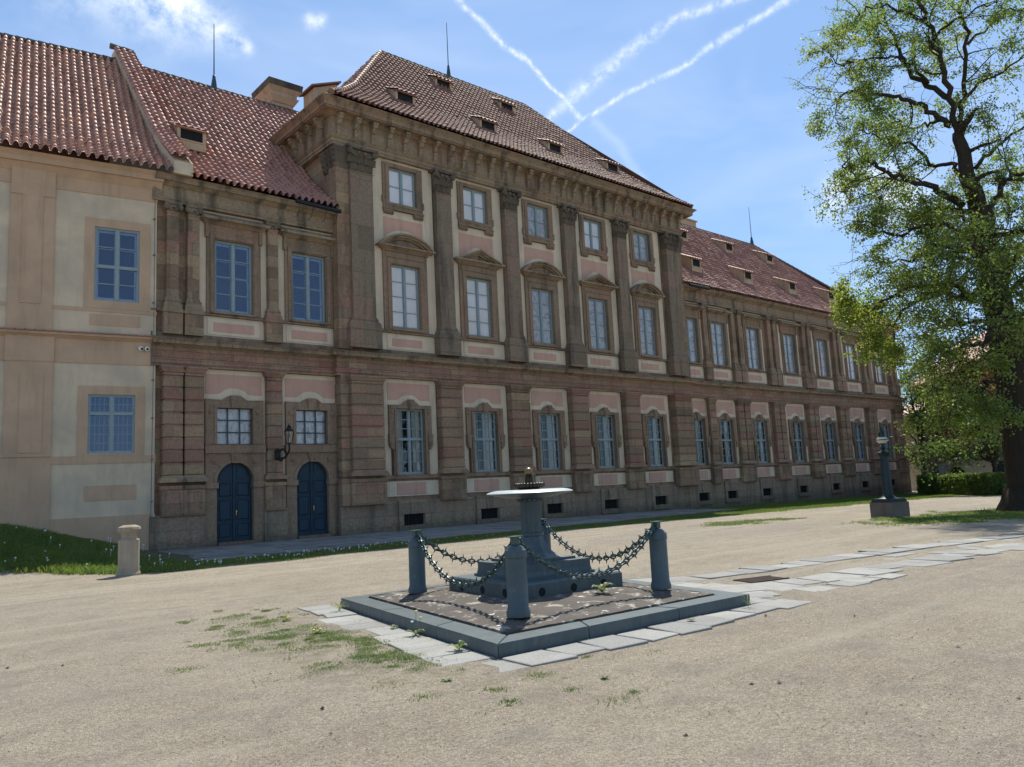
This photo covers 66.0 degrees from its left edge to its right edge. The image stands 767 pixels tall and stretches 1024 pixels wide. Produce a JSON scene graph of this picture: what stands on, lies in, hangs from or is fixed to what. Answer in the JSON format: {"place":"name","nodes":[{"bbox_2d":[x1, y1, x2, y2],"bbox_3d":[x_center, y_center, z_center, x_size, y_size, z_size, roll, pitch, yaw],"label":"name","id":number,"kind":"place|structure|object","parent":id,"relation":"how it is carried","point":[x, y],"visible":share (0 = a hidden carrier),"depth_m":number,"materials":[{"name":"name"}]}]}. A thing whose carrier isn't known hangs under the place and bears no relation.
{"place":"outdoors","nodes":[
{"label":"outdoors","id":0,"kind":"place"},
{"bbox_2d":[157,509,735,560],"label":"pavement","id":1,"kind":"structure","parent":0,"point":[259,549],"depth_m":28.15,"materials":[{"name":"stone"}]},
{"bbox_2d":[0,493,959,574],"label":"lawn","id":2,"kind":"structure","parent":0,"point":[30,554],"depth_m":21.68,"materials":[{"name":"green plant"}]},
{"bbox_2d":[0,491,1023,766],"bbox_3d":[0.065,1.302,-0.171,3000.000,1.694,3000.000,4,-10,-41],"label":"ground","id":3,"kind":"structure","parent":0,"point":[854,671],"depth_m":6.89,"materials":[{"name":"beige gravel"}]},
{"bbox_2d":[0,32,173,549],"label":"plaster house","id":4,"kind":"structure","parent":3,"relation":"on","point":[78,244],"depth_m":26.16,"materials":[{"name":"beige paint"}]},
{"bbox_2d":[87,394,134,453],"bbox_3d":[-13.367,1.364,26.260,1.440,1.985,0.365,2,-9,-32],"label":"window","id":5,"kind":"structure","parent":4,"relation":"in","point":[111,418],"depth_m":26.28,"materials":[{"name":"blue glass"}]},
{"bbox_2d":[94,227,139,302],"bbox_3d":[-13.558,-4.008,27.013,1.420,2.590,0.365,2,-9,-32],"label":"window","id":6,"kind":"structure","parent":4,"relation":"in","point":[116,260],"depth_m":27.05,"materials":[{"name":"blue glass"}]},
{"bbox_2d":[116,525,140,576],"bbox_3d":[-8.925,3.959,18.353,0.508,1.305,0.508,0,-8,-18],"label":"stone post","id":7,"kind":"object","parent":3,"relation":"on","point":[128,552],"visible":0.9,"depth_m":18.19,"materials":[{"name":"beige stone"}]},
{"bbox_2d":[4,527,406,568],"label":"dandelion clocks","id":8,"kind":"object","parent":3,"relation":"on","point":[47,560],"visible":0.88,"depth_m":21.43,"materials":[{"name":"white plant"}]},
{"bbox_2d":[92,43,340,550],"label":"palace wing","id":9,"kind":"structure","parent":3,"relation":"on","point":[242,340],"depth_m":29.53,"materials":[{"name":"brown paint"}]},
{"bbox_2d":[215,240,251,314],"bbox_3d":[-10.534,-3.902,29.552,1.430,2.720,0.387,4,-10,-41],"label":"window","id":10,"kind":"structure","parent":9,"relation":"in","point":[233,263],"depth_m":29.63,"materials":[{"name":"blue glass"}]},
{"bbox_2d":[217,463,251,541],"bbox_3d":[-10.008,4.252,28.345,1.310,2.785,0.150,4,-10,-41],"label":"door","id":11,"kind":"structure","parent":9,"relation":"in","point":[234,479],"depth_m":28.34,"materials":[{"name":"blue paint"}]},
{"bbox_2d":[217,408,251,443],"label":"window","id":12,"kind":"structure","parent":9,"relation":"in","point":[234,426],"depth_m":28.78,"materials":[{"name":"grey glass"}]},
{"bbox_2d":[274,424,293,460],"bbox_3d":[-8.412,2.171,29.001,0.971,1.380,0.381,-7,-8,28],"label":"wall lantern","id":13,"kind":"object","parent":9,"relation":"attached to","point":[277,451],"depth_m":28.91,"materials":[{"name":"black metal"}]},
{"bbox_2d":[292,253,324,322],"bbox_3d":[-8.247,-3.758,31.519,1.430,2.720,0.387,4,-10,-41],"label":"window","id":14,"kind":"structure","parent":9,"relation":"in","point":[307,273],"depth_m":31.62,"materials":[{"name":"blue glass"}]},
{"bbox_2d":[296,410,325,443],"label":"window","id":15,"kind":"structure","parent":9,"relation":"in","point":[310,425],"depth_m":30.76,"materials":[{"name":"grey glass"}]},
{"bbox_2d":[297,462,326,535],"bbox_3d":[-7.721,4.396,30.311,1.310,2.785,0.150,4,-10,-41],"label":"door","id":16,"kind":"structure","parent":9,"relation":"in","point":[311,489],"depth_m":30.32,"materials":[{"name":"blue paint"}]},
{"bbox_2d":[310,628,325,632],"bbox_3d":[-2.333,2.975,9.476,0.230,0.063,0.202,-7,-9,30],"label":"weed plant","id":17,"kind":"object","parent":3,"relation":"on","point":[318,630],"visible":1,"depth_m":9.47,"materials":[{"name":"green plant"}]},
{"bbox_2d":[158,608,675,714],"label":"weeds","id":18,"kind":"object","parent":3,"relation":"on","point":[365,640],"visible":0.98,"depth_m":8.67,"materials":[{"name":"green plant"}]},
{"bbox_2d":[373,654,475,700],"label":"weeds","id":19,"kind":"object","parent":3,"relation":"on","point":[408,681],"visible":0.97,"depth_m":6.80,"materials":[{"name":"green plant"}]},
{"bbox_2d":[216,22,699,535],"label":"palace pavilion","id":20,"kind":"structure","parent":3,"relation":"on","point":[508,297],"depth_m":37.16,"materials":[{"name":"stone"}]},
{"bbox_2d":[389,168,414,207],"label":"window","id":21,"kind":"structure","parent":20,"relation":"in","point":[401,184],"depth_m":34.71,"materials":[{"name":"white glass"}]},
{"bbox_2d":[391,265,419,328],"bbox_3d":[-4.652,-3.697,34.044,1.430,2.760,0.097,4,-10,-41],"label":"window","id":22,"kind":"structure","parent":20,"relation":"in","point":[405,298],"depth_m":34.09,"materials":[{"name":"white glass"}]},
{"bbox_2d":[397,409,423,473],"bbox_3d":[-4.437,2.466,33.344,1.400,2.730,0.395,4,-10,-41],"label":"window","id":23,"kind":"structure","parent":20,"relation":"in","point":[409,423],"depth_m":33.45,"materials":[{"name":"grey glass"}]},
{"bbox_2d":[398,499,431,530],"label":"basement window","id":24,"kind":"structure","parent":20,"relation":"in","point":[410,512],"depth_m":32.66,"materials":[{"name":"stone"}]},
{"bbox_2d":[463,187,485,223],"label":"window","id":25,"kind":"structure","parent":20,"relation":"in","point":[474,201],"depth_m":37.34,"materials":[{"name":"white glass"}]},
{"bbox_2d":[467,278,490,336],"bbox_3d":[-1.599,-3.505,36.668,1.430,2.760,0.097,4,-10,-41],"label":"window","id":26,"kind":"structure","parent":20,"relation":"in","point":[479,320],"depth_m":36.73,"materials":[{"name":"glass"}]},
{"bbox_2d":[473,411,496,471],"bbox_3d":[-1.385,2.658,35.968,1.400,2.730,0.395,4,-10,-41],"label":"window","id":27,"kind":"structure","parent":20,"relation":"in","point":[484,431],"depth_m":36.08,"materials":[{"name":"grey glass"}]},
{"bbox_2d":[476,495,504,523],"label":"basement window","id":28,"kind":"structure","parent":20,"relation":"in","point":[486,505],"depth_m":35.26,"materials":[{"name":"stone"}]},
{"bbox_2d":[527,204,546,237],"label":"window","id":29,"kind":"structure","parent":20,"relation":"in","point":[537,226],"depth_m":39.98,"materials":[{"name":"white glass"}]},
{"bbox_2d":[532,289,552,343],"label":"window","id":30,"kind":"structure","parent":20,"relation":"in","point":[541,299],"depth_m":39.35,"materials":[{"name":"glass"}]},
{"bbox_2d":[539,413,559,469],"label":"window","id":31,"kind":"structure","parent":20,"relation":"in","point":[548,434],"depth_m":38.73,"materials":[{"name":"grey glass"}]},
{"bbox_2d":[543,493,568,518],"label":"basement window","id":32,"kind":"structure","parent":20,"relation":"in","point":[551,505],"depth_m":37.93,"materials":[{"name":"stone"}]},
{"bbox_2d":[584,219,600,249],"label":"window","id":33,"kind":"structure","parent":20,"relation":"in","point":[591,229],"depth_m":42.62,"materials":[{"name":"white glass"}]},
{"bbox_2d":[588,298,607,349],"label":"window","id":34,"kind":"structure","parent":20,"relation":"in","point":[597,314],"depth_m":41.99,"materials":[{"name":"glass"}]},
{"bbox_2d":[597,415,614,467],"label":"window","id":35,"kind":"structure","parent":20,"relation":"in","point":[603,422],"depth_m":41.36,"materials":[{"name":"grey glass"}]},
{"bbox_2d":[600,488,623,513],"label":"basement window","id":36,"kind":"structure","parent":20,"relation":"in","point":[609,496],"depth_m":40.52,"materials":[{"name":"stone"}]},
{"bbox_2d":[633,232,648,260],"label":"window","id":37,"kind":"structure","parent":20,"relation":"in","point":[640,241],"depth_m":45.27,"materials":[{"name":"white glass"}]},
{"bbox_2d":[638,307,655,355],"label":"window","id":38,"kind":"structure","parent":20,"relation":"in","point":[647,335],"depth_m":44.63,"materials":[{"name":"glass"}]},
{"bbox_2d":[647,417,663,465],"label":"window","id":39,"kind":"structure","parent":20,"relation":"in","point":[653,431],"depth_m":44.01,"materials":[{"name":"grey glass"}]},
{"bbox_2d":[651,485,671,509],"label":"basement window","id":40,"kind":"structure","parent":20,"relation":"in","point":[658,492],"depth_m":43.15,"materials":[{"name":"stone"}]},
{"bbox_2d":[0,589,1023,766],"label":"pebbles","id":41,"kind":"object","parent":3,"relation":"on","point":[588,733],"visible":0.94,"depth_m":5.76,"materials":[{"name":"grey stone"}]},
{"bbox_2d":[369,582,713,635],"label":"cobblestone paving","id":42,"kind":"structure","parent":3,"relation":"on","point":[486,612],"depth_m":9.61,"materials":[{"name":"grey stone"}]},
{"bbox_2d":[408,530,426,593],"bbox_3d":[-1.359,2.536,11.254,0.268,0.872,0.268,4,-10,-41],"label":"bollard","id":43,"kind":"object","parent":42,"relation":"on","point":[417,579],"visible":0.86,"depth_m":11.15,"materials":[{"name":"teal paint"}]},
{"bbox_2d":[419,520,541,565],"bbox_3d":[-0.423,2.484,12.110,2.535,0.650,0.146,4,-10,-42],"label":"spiked chain","id":44,"kind":"object","parent":43,"relation":"hanging from","point":[434,546],"visible":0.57,"depth_m":11.63,"materials":[{"name":"green paint"}]},
{"bbox_2d":[504,535,530,617],"bbox_3d":[0.052,2.140,8.766,0.268,0.872,0.268,4,-10,-41],"label":"bollard","id":45,"kind":"object","parent":42,"relation":"on","point":[515,554],"visible":1,"depth_m":8.67,"materials":[{"name":"teal paint"}]},
{"bbox_2d":[416,531,510,592],"bbox_3d":[-0.656,2.273,10.017,0.146,0.747,2.893,1,-9,-29],"label":"spiked chain","id":46,"kind":"object","parent":45,"relation":"hanging from","point":[477,583],"visible":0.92,"depth_m":9.93,"materials":[{"name":"green paint"}]},
{"bbox_2d":[517,522,655,582],"bbox_3d":[0.992,2.091,9.607,2.516,0.659,0.146,4,-10,-41],"label":"spiked chain","id":47,"kind":"object","parent":45,"relation":"hanging from","point":[576,575],"visible":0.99,"depth_m":9.52,"materials":[{"name":"green paint"}]},
{"bbox_2d":[449,468,622,598],"bbox_3d":[0.273,2.021,11.051,1.722,1.679,1.722,2,-9,-35],"label":"fountain","id":48,"kind":"object","parent":42,"relation":"on","point":[529,495],"visible":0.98,"depth_m":10.69,"materials":[{"name":"teal paint"}]},
{"bbox_2d":[541,519,550,548],"bbox_3d":[0.525,2.663,12.938,0.268,0.872,0.268,4,-10,-41],"label":"bollard","id":49,"kind":"object","parent":42,"relation":"on","point":[547,537],"visible":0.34,"depth_m":12.86,"materials":[{"name":"teal paint"}]},
{"bbox_2d":[591,582,614,591],"bbox_3d":[1.171,2.607,10.066,0.301,0.115,0.281,-4,-8,9],"label":"weed plant","id":50,"kind":"object","parent":42,"relation":"on","point":[601,587],"visible":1,"depth_m":10.05,"materials":[{"name":"green plant"}]},
{"bbox_2d":[648,521,671,589],"bbox_3d":[1.940,2.262,10.416,0.268,0.872,0.268,4,-10,-41],"label":"bollard","id":51,"kind":"object","parent":42,"relation":"on","point":[660,578],"visible":0.94,"depth_m":10.32,"materials":[{"name":"teal paint"}]},
{"bbox_2d":[543,519,652,563],"bbox_3d":[1.227,2.345,11.693,0.146,0.656,2.921,1,-9,-29],"label":"spiked chain","id":52,"kind":"object","parent":51,"relation":"hanging from","point":[627,550],"visible":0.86,"depth_m":11.61,"materials":[{"name":"green paint"}]},
{"bbox_2d":[341,579,749,658],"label":"stone kerb","id":53,"kind":"structure","parent":3,"relation":"on","point":[496,645],"depth_m":8.79,"materials":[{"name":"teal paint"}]},
{"bbox_2d":[690,517,805,528],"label":"weeds","id":54,"kind":"object","parent":3,"relation":"on","point":[733,523],"visible":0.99,"depth_m":27.28,"materials":[{"name":"green plant"}]},
{"bbox_2d":[680,207,911,507],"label":"palace wing","id":55,"kind":"structure","parent":3,"relation":"on","point":[790,403],"depth_m":54.37,"materials":[{"name":"brown paint"}]},
{"bbox_2d":[686,318,697,362],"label":"window","id":56,"kind":"structure","parent":55,"relation":"in","point":[691,335],"depth_m":47.84,"materials":[{"name":"glass"}]},
{"bbox_2d":[694,419,705,464],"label":"window","id":57,"kind":"structure","parent":55,"relation":"in","point":[697,426],"depth_m":47.05,"materials":[{"name":"grey glass"}]},
{"bbox_2d":[699,482,713,504],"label":"basement window","id":58,"kind":"structure","parent":55,"relation":"in","point":[704,488],"depth_m":46.33,"materials":[{"name":"stone"}]},
{"bbox_2d":[711,322,725,365],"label":"window","id":59,"kind":"structure","parent":55,"relation":"in","point":[717,330],"depth_m":49.59,"materials":[{"name":"glass"}]},
{"bbox_2d":[720,420,733,463],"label":"window","id":60,"kind":"structure","parent":55,"relation":"in","point":[726,448],"depth_m":48.97,"materials":[{"name":"grey glass"}]},
{"bbox_2d":[724,481,741,502],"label":"basement window","id":61,"kind":"structure","parent":55,"relation":"in","point":[731,487],"depth_m":48.09,"materials":[{"name":"stone"}]},
{"bbox_2d":[746,328,759,368],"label":"window","id":62,"kind":"structure","parent":55,"relation":"in","point":[751,333],"depth_m":52.12,"materials":[{"name":"glass"}]},
{"bbox_2d":[755,421,767,462],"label":"window","id":63,"kind":"structure","parent":55,"relation":"in","point":[759,433],"depth_m":51.50,"materials":[{"name":"glass"}]},
{"bbox_2d":[759,479,775,499],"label":"basement window","id":64,"kind":"structure","parent":55,"relation":"in","point":[765,484],"depth_m":50.63,"materials":[{"name":"stone"}]},
{"bbox_2d":[783,334,795,372],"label":"window","id":65,"kind":"structure","parent":55,"relation":"in","point":[788,343],"depth_m":55.10,"materials":[{"name":"glass"}]},
{"bbox_2d":[792,422,803,461],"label":"window","id":66,"kind":"structure","parent":55,"relation":"in","point":[795,425],"depth_m":54.46,"materials":[{"name":"glass"}]},
{"bbox_2d":[797,477,811,496],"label":"basement window","id":67,"kind":"structure","parent":55,"relation":"in","point":[802,482],"depth_m":53.58,"materials":[{"name":"stone"}]},
{"bbox_2d":[816,340,827,376],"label":"window","id":68,"kind":"structure","parent":55,"relation":"in","point":[820,344],"depth_m":58.07,"materials":[{"name":"glass"}]},
{"bbox_2d":[825,423,835,460],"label":"window","id":69,"kind":"structure","parent":55,"relation":"in","point":[828,431],"depth_m":57.40,"materials":[{"name":"glass"}]},
{"bbox_2d":[830,475,843,493],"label":"basement window","id":70,"kind":"structure","parent":55,"relation":"in","point":[834,479],"depth_m":56.54,"materials":[{"name":"stone"}]},
{"bbox_2d":[846,345,855,379],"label":"window","id":71,"kind":"structure","parent":55,"relation":"in","point":[851,367],"depth_m":60.97,"materials":[{"name":"glass"}]},
{"bbox_2d":[855,424,863,459],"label":"window","id":72,"kind":"structure","parent":55,"relation":"in","point":[857,429],"depth_m":60.30,"materials":[{"name":"glass"}]},
{"bbox_2d":[859,473,871,490],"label":"basement window","id":73,"kind":"structure","parent":55,"relation":"in","point":[865,477],"depth_m":59.42,"materials":[{"name":"stone"}]},
{"bbox_2d":[874,353,882,381],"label":"window","id":74,"kind":"structure","parent":55,"relation":"in","point":[878,371],"depth_m":63.97,"materials":[{"name":"glass"}]},
{"bbox_2d":[883,425,891,458],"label":"window","id":75,"kind":"structure","parent":55,"relation":"in","point":[884,426],"depth_m":63.33,"materials":[{"name":"glass"}]},
{"bbox_2d":[890,472,898,487],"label":"basement window","id":76,"kind":"structure","parent":55,"relation":"in","point":[893,474],"depth_m":62.70,"materials":[{"name":"stone"}]},
{"bbox_2d":[869,426,909,517],"bbox_3d":[12.700,3.068,26.773,0.860,3.238,0.860,1,-8,-27],"label":"lamp post","id":77,"kind":"object","parent":3,"relation":"on","point":[888,503],"visible":1,"depth_m":26.58,"materials":[{"name":"metal"}]},
{"bbox_2d":[783,0,1023,510],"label":"linden tree","id":78,"kind":"object","parent":3,"relation":"on","point":[994,264],"visible":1,"depth_m":28.82,"materials":[{"name":"green plant"}]},
{"bbox_2d":[903,401,937,490],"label":"building","id":79,"kind":"structure","parent":3,"relation":"on","point":[913,477],"depth_m":69.15,"materials":[{"name":"grey paint"}]},
{"bbox_2d":[895,347,956,473],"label":"tree","id":80,"kind":"object","parent":3,"relation":"on","point":[910,389],"visible":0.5,"depth_m":65.62,"materials":[{"name":"green plant"}]},
{"bbox_2d":[840,510,1023,526],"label":"weeds","id":81,"kind":"object","parent":3,"relation":"on","point":[926,519],"visible":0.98,"depth_m":23.76,"materials":[{"name":"green plant"}]},
{"bbox_2d":[874,373,1003,485],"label":"tree","id":82,"kind":"object","parent":3,"relation":"on","point":[987,445],"visible":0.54,"depth_m":49.05,"materials":[{"name":"green plant"}]},
{"bbox_2d":[915,471,1005,495],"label":"hedge","id":83,"kind":"object","parent":3,"relation":"on","point":[977,484],"visible":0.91,"depth_m":50.95,"materials":[{"name":"green plant"}]},
{"bbox_2d":[912,331,1022,472],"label":"red house","id":84,"kind":"structure","parent":3,"relation":"on","point":[956,377],"depth_m":64.64,"materials":[{"name":"paint"}]},
{"bbox_2d":[923,508,1023,519],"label":"weeds","id":85,"kind":"object","parent":3,"relation":"on","point":[979,511],"visible":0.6,"depth_m":26.99,"materials":[{"name":"green plant"}]},
{"bbox_2d":[999,483,1005,494],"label":"hedge","id":86,"kind":"object","parent":3,"relation":"on","point":[1003,485],"visible":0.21,"depth_m":47.01,"materials":[{"name":"green plant"}]},
{"bbox_2d":[0,0,1023,403],"label":"sky","id":87,"kind":"structure","parent":0,"point":[693,98],"materials":[{"name":"blue"}]},
{"bbox_2d":[297,532,1023,671],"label":"stone path","id":88,"kind":"structure","parent":0,"point":[850,577],"depth_m":10.34,"materials":[{"name":"grey stone"}]},
{"bbox_2d":[329,601,348,610],"bbox_3d":[-2.443,3.142,11.117,0.309,0.144,0.317,4,-10,-41],"label":"weed plant","id":89,"kind":"object","parent":88,"relation":"on","point":[339,608],"visible":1,"depth_m":11.12,"materials":[{"name":"green plant"}]},
{"bbox_2d":[405,610,423,635],"bbox_3d":[-1.119,2.740,9.001,0.226,0.282,0.185,-1,-8,-11],"label":"weed plant","id":90,"kind":"object","parent":88,"relation":"on","point":[415,632],"visible":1,"depth_m":8.99,"materials":[{"name":"green plant"}]},
{"bbox_2d":[447,640,466,649],"bbox_3d":[-0.543,2.670,8.016,0.195,0.088,0.221,4,-10,-41],"label":"weed plant","id":91,"kind":"object","parent":88,"relation":"on","point":[459,645],"visible":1,"depth_m":8.03,"materials":[{"name":"green plant"}]},
{"bbox_2d":[740,595,753,605],"bbox_3d":[2.906,2.679,9.735,0.200,0.154,0.262,4,-10,-41],"label":"weed plant","id":92,"kind":"object","parent":88,"relation":"on","point":[748,604],"visible":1,"depth_m":9.73,"materials":[{"name":"green plant"}]},
{"bbox_2d":[733,575,789,582],"bbox_3d":[3.886,3.060,12.281,0.760,0.040,0.420,1,-8,-26],"label":"drain grate","id":93,"kind":"object","parent":88,"relation":"on","point":[760,579],"visible":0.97,"depth_m":12.24,"materials":[{"name":"metal"}]},
{"bbox_2d":[937,439,1004,473],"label":"gate wall","id":94,"kind":"structure","parent":0,"point":[987,468],"depth_m":56.07,"materials":[{"name":"grey paint"}]}
]}

